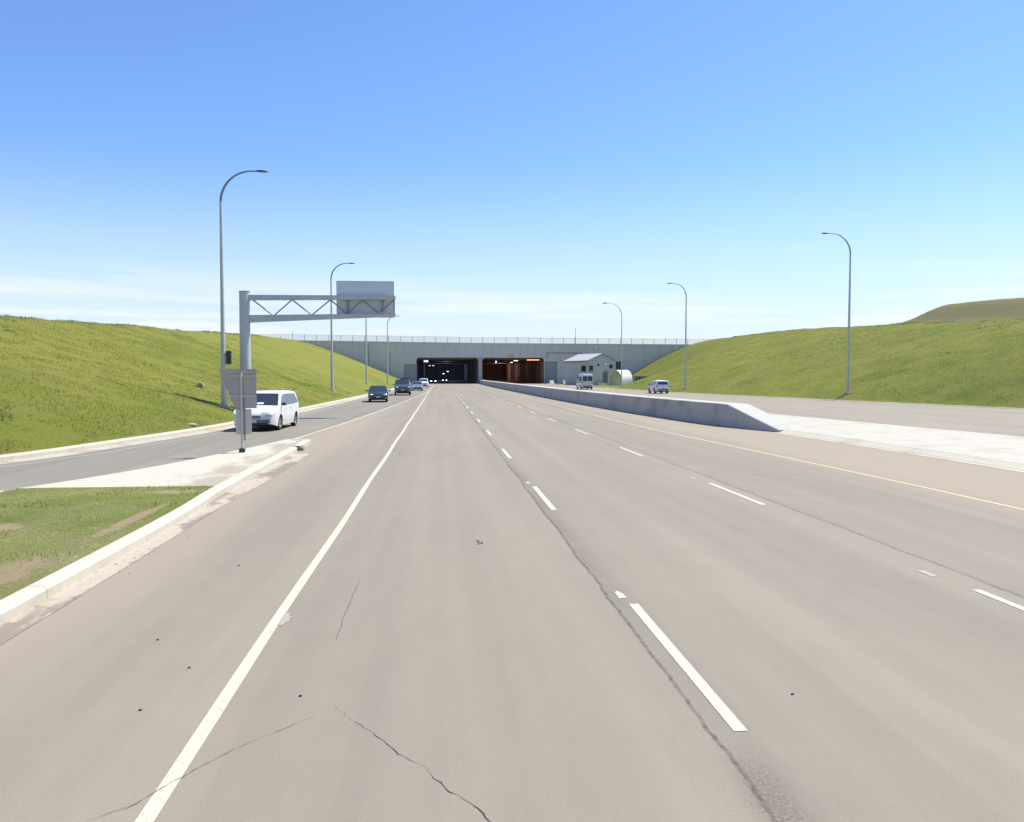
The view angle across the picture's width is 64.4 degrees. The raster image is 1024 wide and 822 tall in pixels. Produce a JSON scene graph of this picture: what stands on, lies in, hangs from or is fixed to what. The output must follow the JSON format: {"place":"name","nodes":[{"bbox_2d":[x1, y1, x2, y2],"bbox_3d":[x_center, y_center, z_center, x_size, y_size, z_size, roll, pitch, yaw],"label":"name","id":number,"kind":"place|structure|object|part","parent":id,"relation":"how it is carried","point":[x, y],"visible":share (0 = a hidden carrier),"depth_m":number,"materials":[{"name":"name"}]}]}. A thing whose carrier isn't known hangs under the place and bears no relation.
{"place":"outdoors","nodes":[
{"label":"outdoors","id":0,"kind":"place"},
{"bbox_2d":[0,485,209,561],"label":"grass","id":1,"kind":"structure","parent":0,"point":[189,489],"depth_m":14.06,"materials":[{"name":"green plant"}]},
{"bbox_2d":[0,485,213,599],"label":"grass","id":2,"kind":"structure","parent":0,"point":[23,573],"depth_m":12.54,"materials":[{"name":"green plant"}]},
{"bbox_2d":[0,390,428,490],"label":"ramp road","id":3,"kind":"structure","parent":0,"point":[13,476],"depth_m":26.21,"materials":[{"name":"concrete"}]},
{"bbox_2d":[0,389,393,463],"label":"gutter","id":4,"kind":"object","parent":3,"relation":"on","point":[106,447],"visible":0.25,"depth_m":28.47,"materials":[{"name":"concrete"}]},
{"bbox_2d":[233,390,298,429],"bbox_3d":[-11.055,-0.077,36.798,2.264,1.701,4.897,0,3,-2],"label":"minivan","id":5,"kind":"object","parent":3,"relation":"on","point":[277,409],"visible":0.7,"depth_m":35.62,"materials":[{"name":"white paint"}]},
{"bbox_3d":[-10.216,-0.553,36.826,0.147,0.489,1.006,0,3,-2],"label":"side window","id":6,"kind":"part","parent":5,"relation":"part of","materials":[{"name":"blue glass"}]},
{"bbox_3d":[-10.262,-0.610,38.112,0.147,0.489,1.382,0,3,-2],"label":"side window","id":7,"kind":"part","parent":5,"relation":"part of","materials":[{"name":"blue glass"}]},
{"bbox_2d":[366,385,390,401],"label":"sedan car","id":8,"kind":"object","parent":3,"relation":"on","point":[377,392],"visible":1,"depth_m":72.06,"materials":[{"name":"blue paint"}]},
{"bbox_2d":[393,378,412,394],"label":"pickup truck","id":9,"kind":"object","parent":3,"relation":"on","point":[402,385],"visible":1,"depth_m":96.29,"materials":[{"name":"grey metal"}]},
{"bbox_2d":[411,381,423,390],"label":"sedan car","id":10,"kind":"object","parent":3,"relation":"on","point":[417,385],"visible":0.94,"depth_m":124.35,"materials":[{"name":"blue metal"}]},
{"bbox_2d":[0,382,1023,821],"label":"road","id":11,"kind":"structure","parent":0,"point":[620,616],"depth_m":7.33,"materials":[{"name":"grey asphalt"}]},
{"bbox_2d":[0,447,296,625],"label":"kerb","id":12,"kind":"structure","parent":11,"relation":"on","point":[18,603],"depth_m":10.55,"materials":[{"name":"concrete"}]},
{"bbox_2d":[0,454,308,644],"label":"gutter","id":13,"kind":"object","parent":11,"relation":"on","point":[13,627],"visible":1,"depth_m":10.50,"materials":[{"name":"concrete"}]},
{"bbox_2d":[16,438,304,489],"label":"traffic island","id":14,"kind":"structure","parent":11,"relation":"on","point":[214,470],"depth_m":19.05,"materials":[{"name":"concrete"}]},
{"bbox_2d":[219,369,256,452],"bbox_3d":[-8.096,-0.006,23.954,1.089,2.462,0.160,0,3,-5],"label":"road sign","id":15,"kind":"object","parent":14,"relation":"on","point":[240,384],"visible":1,"depth_m":23.99,"materials":[{"name":"metal"}]},
{"bbox_2d":[297,445,304,450],"bbox_3d":[-6.708,1.189,25.896,0.224,0.187,0.222,1,3,14],"label":"concrete chunk","id":16,"kind":"object","parent":11,"relation":"on","point":[301,448],"visible":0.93,"depth_m":25.81,"materials":[{"name":"grey concrete"}]},
{"bbox_2d":[294,439,310,447],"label":"kerb","id":17,"kind":"structure","parent":11,"relation":"on","point":[305,442],"depth_m":27.48,"materials":[{"name":"concrete"}]},
{"bbox_2d":[419,378,429,386],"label":"sport utility car","id":18,"kind":"object","parent":11,"relation":"on","point":[425,381],"visible":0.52,"depth_m":159.50,"materials":[{"name":"white paint"}]},
{"bbox_2d":[771,432,1023,472],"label":"gutter","id":19,"kind":"object","parent":11,"relation":"on","point":[993,466],"visible":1,"depth_m":24.54,"materials":[{"name":"concrete"}]},
{"bbox_2d":[779,429,1023,469],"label":"kerb","id":20,"kind":"structure","parent":11,"relation":"on","point":[1007,464],"depth_m":25.08,"materials":[{"name":"concrete"}]},
{"bbox_2d":[0,298,1023,454],"bbox_3d":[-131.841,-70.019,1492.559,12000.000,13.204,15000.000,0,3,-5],"label":"ground","id":21,"kind":"structure","parent":0,"point":[349,374],"depth_m":76.43,"materials":[{"name":"green plant"}]},
{"bbox_2d":[0,388,393,461],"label":"kerb","id":22,"kind":"structure","parent":21,"relation":"on","point":[36,453],"depth_m":28.23,"materials":[{"name":"concrete"}]},
{"bbox_2d":[196,382,203,387],"bbox_3d":[-19.784,-1.617,51.535,0.400,0.400,0.900,-1,3,-19],"label":"drain pipe","id":23,"kind":"object","parent":21,"relation":"on","point":[200,385],"visible":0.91,"depth_m":51.16,"materials":[{"name":"concrete"}]},
{"bbox_2d":[218,170,267,408],"bbox_3d":[-14.850,-6.521,44.815,2.916,13.428,0.700,0,3,-5],"label":"street lamp","id":24,"kind":"object","parent":21,"relation":"on","point":[226,358],"visible":0.94,"depth_m":44.67,"materials":[{"name":"metal"}]},
{"bbox_2d":[239,281,395,368],"bbox_3d":[-11.223,-3.486,46.586,9.050,8.021,1.100,0,3,-5],"label":"cantilever sign","id":25,"kind":"object","parent":21,"relation":"on","point":[365,299],"visible":0.72,"depth_m":46.51,"materials":[{"name":"metal"}]},
{"bbox_2d":[330,263,354,391],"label":"street lamp","id":26,"kind":"object","parent":21,"relation":"on","point":[331,389],"visible":0.94,"depth_m":84.86,"materials":[{"name":"metal"}]},
{"bbox_2d":[365,318,368,384],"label":"street lamp","id":27,"kind":"object","parent":21,"relation":"on","point":[366,352],"visible":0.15,"depth_m":122.17,"materials":[{"name":"metal"}]},
{"bbox_2d":[387,318,389,383],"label":"street lamp","id":28,"kind":"object","parent":21,"relation":"on","point":[387,351],"visible":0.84,"depth_m":158.03,"materials":[{"name":"metal"}]},
{"bbox_2d":[298,340,691,383],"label":"tunnel portal","id":29,"kind":"object","parent":21,"relation":"on","point":[468,362],"visible":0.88,"depth_m":231.65,"materials":[{"name":"concrete"}]},
{"bbox_2d":[405,365,414,382],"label":"door","id":30,"kind":"structure","parent":29,"relation":"in","point":[409,369],"depth_m":228.07,"materials":[{"name":"grey metal"}]},
{"bbox_2d":[280,331,687,343],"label":"chain link fence","id":31,"kind":"object","parent":29,"relation":"on","point":[482,339],"visible":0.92,"depth_m":229.97,"materials":[{"name":"metal"}]},
{"bbox_2d":[546,363,555,383],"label":"door","id":32,"kind":"structure","parent":29,"relation":"in","point":[550,367],"depth_m":231.55,"materials":[{"name":"grey metal"}]},
{"bbox_2d":[0,317,1015,441],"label":"weeds","id":33,"kind":"object","parent":21,"relation":"on","point":[1,415],"visible":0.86,"depth_m":77.20,"materials":[{"name":"green plant"}]},
{"bbox_2d":[0,314,1023,337],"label":"weeds","id":34,"kind":"object","parent":21,"relation":"on","point":[260,336],"visible":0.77,"depth_m":103.98,"materials":[{"name":"green plant"}]},
{"bbox_2d":[563,353,616,384],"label":"utility shed","id":35,"kind":"structure","parent":21,"relation":"on","point":[600,367],"depth_m":200.52,"materials":[{"name":"metal"}]},
{"bbox_2d":[581,365,585,371],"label":"window","id":36,"kind":"structure","parent":35,"relation":"in","point":[583,368],"depth_m":199.80,"materials":[{"name":"black glass"}]},
{"bbox_2d":[603,372,607,382],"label":"door","id":37,"kind":"structure","parent":35,"relation":"in","point":[605,374],"depth_m":200.29,"materials":[{"name":"silver metal"}]},
{"bbox_2d":[603,303,621,385],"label":"street lamp","id":38,"kind":"object","parent":21,"relation":"on","point":[621,342],"visible":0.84,"depth_m":167.09,"materials":[{"name":"metal"}]},
{"bbox_2d":[610,370,632,384],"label":"hoop shelter","id":39,"kind":"object","parent":21,"relation":"on","point":[616,374],"visible":0.74,"depth_m":193.33,"materials":[{"name":"metal"}]},
{"bbox_2d":[635,376,647,380],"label":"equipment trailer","id":40,"kind":"object","parent":21,"relation":"on","point":[638,377],"visible":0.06,"depth_m":190.47,"materials":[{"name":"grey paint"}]},
{"bbox_2d":[667,283,686,389],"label":"street lamp","id":41,"kind":"object","parent":21,"relation":"on","point":[684,387],"visible":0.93,"depth_m":112.13,"materials":[{"name":"metal"}]},
{"bbox_2d":[556,384,1022,408],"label":"kerb","id":42,"kind":"structure","parent":21,"relation":"on","point":[821,399],"depth_m":78.72,"materials":[{"name":"concrete"}]},
{"bbox_2d":[624,319,1023,405],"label":"grass","id":43,"kind":"structure","parent":21,"relation":"on","point":[791,353],"depth_m":94.63,"materials":[{"name":"green plant"}]},
{"bbox_2d":[821,232,851,394],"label":"street lamp","id":44,"kind":"object","parent":21,"relation":"on","point":[848,358],"visible":0.95,"depth_m":77.98,"materials":[{"name":"metal"}]},
{"bbox_2d":[770,414,1023,463],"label":"median island","id":45,"kind":"structure","parent":21,"relation":"on","point":[1006,448],"depth_m":29.74,"materials":[{"name":"concrete"}]},
{"bbox_2d":[479,380,799,431],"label":"concrete barrier","id":46,"kind":"object","parent":45,"relation":"on","point":[738,415],"visible":0.94,"depth_m":44.94,"materials":[{"name":"grey concrete"}]},
{"bbox_2d":[0,0,1023,343],"label":"sky","id":47,"kind":"structure","parent":0,"point":[521,169],"materials":[{"name":"blue"}]},
{"bbox_2d":[506,382,1023,436],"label":"road","id":48,"kind":"structure","parent":0,"point":[1003,421],"depth_m":53.70,"materials":[{"name":"concrete"}]},
{"bbox_2d":[576,373,592,388],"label":"passenger van","id":49,"kind":"object","parent":48,"relation":"on","point":[583,380],"visible":0.99,"depth_m":135.67,"materials":[{"name":"white paint"}]},
{"bbox_2d":[648,379,669,393],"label":"estate car","id":50,"kind":"object","parent":48,"relation":"on","point":[655,386],"visible":1,"depth_m":105.58,"materials":[{"name":"white paint"}]},
{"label":"rear window","id":51,"kind":"part","parent":50,"relation":"part of","materials":[{"name":"black glass"}]}
]}

